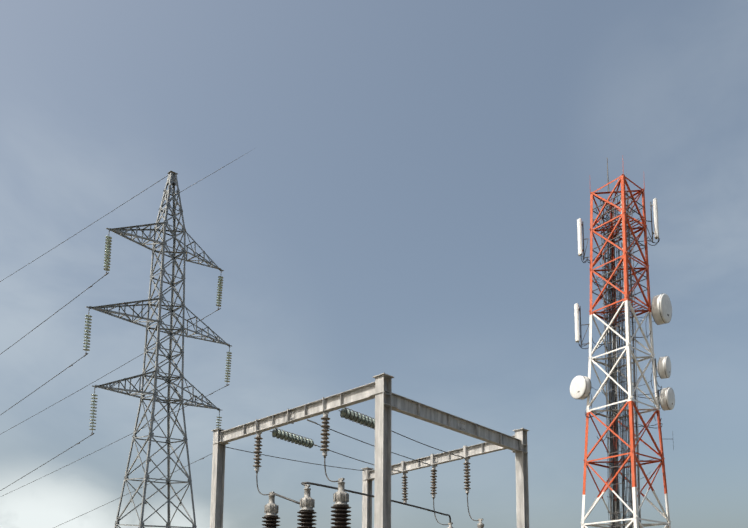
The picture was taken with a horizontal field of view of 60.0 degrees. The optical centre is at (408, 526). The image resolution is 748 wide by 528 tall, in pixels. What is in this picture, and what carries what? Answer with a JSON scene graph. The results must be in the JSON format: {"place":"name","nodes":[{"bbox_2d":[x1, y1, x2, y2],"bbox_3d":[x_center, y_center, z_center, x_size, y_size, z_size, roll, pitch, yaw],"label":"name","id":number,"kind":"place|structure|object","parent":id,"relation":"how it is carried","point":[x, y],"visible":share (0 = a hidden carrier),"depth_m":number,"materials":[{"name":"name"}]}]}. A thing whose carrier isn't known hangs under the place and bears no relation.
{"place":"outdoors","nodes":[
{"label":"outdoors","id":0,"kind":"place"},
{"bbox_2d":[0,0,747,527],"label":"sky","id":1,"kind":"structure","parent":0,"point":[403,197],"materials":[{"name":"blue"}]},
{"label":"ground","id":2,"kind":"structure","parent":0,"visible":0},
{"bbox_2d":[0,159,236,527],"bbox_3d":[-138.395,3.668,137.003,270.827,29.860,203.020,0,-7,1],"label":"transmission tower","id":3,"kind":"structure","parent":2,"relation":"on","point":[172,180],"depth_m":40.56,"materials":[{"name":"metal"}]},
{"bbox_2d":[210,373,528,527],"bbox_3d":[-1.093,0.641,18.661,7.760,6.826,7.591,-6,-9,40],"label":"substation gantry","id":4,"kind":"object","parent":2,"relation":"on","point":[387,400],"visible":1,"depth_m":16.64,"materials":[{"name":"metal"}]},
{"bbox_2d":[570,158,674,527],"bbox_3d":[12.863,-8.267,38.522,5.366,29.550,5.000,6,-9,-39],"label":"communications tower","id":5,"kind":"structure","parent":2,"relation":"on","point":[659,308],"depth_m":38.40,"materials":[{"name":"red metal"}]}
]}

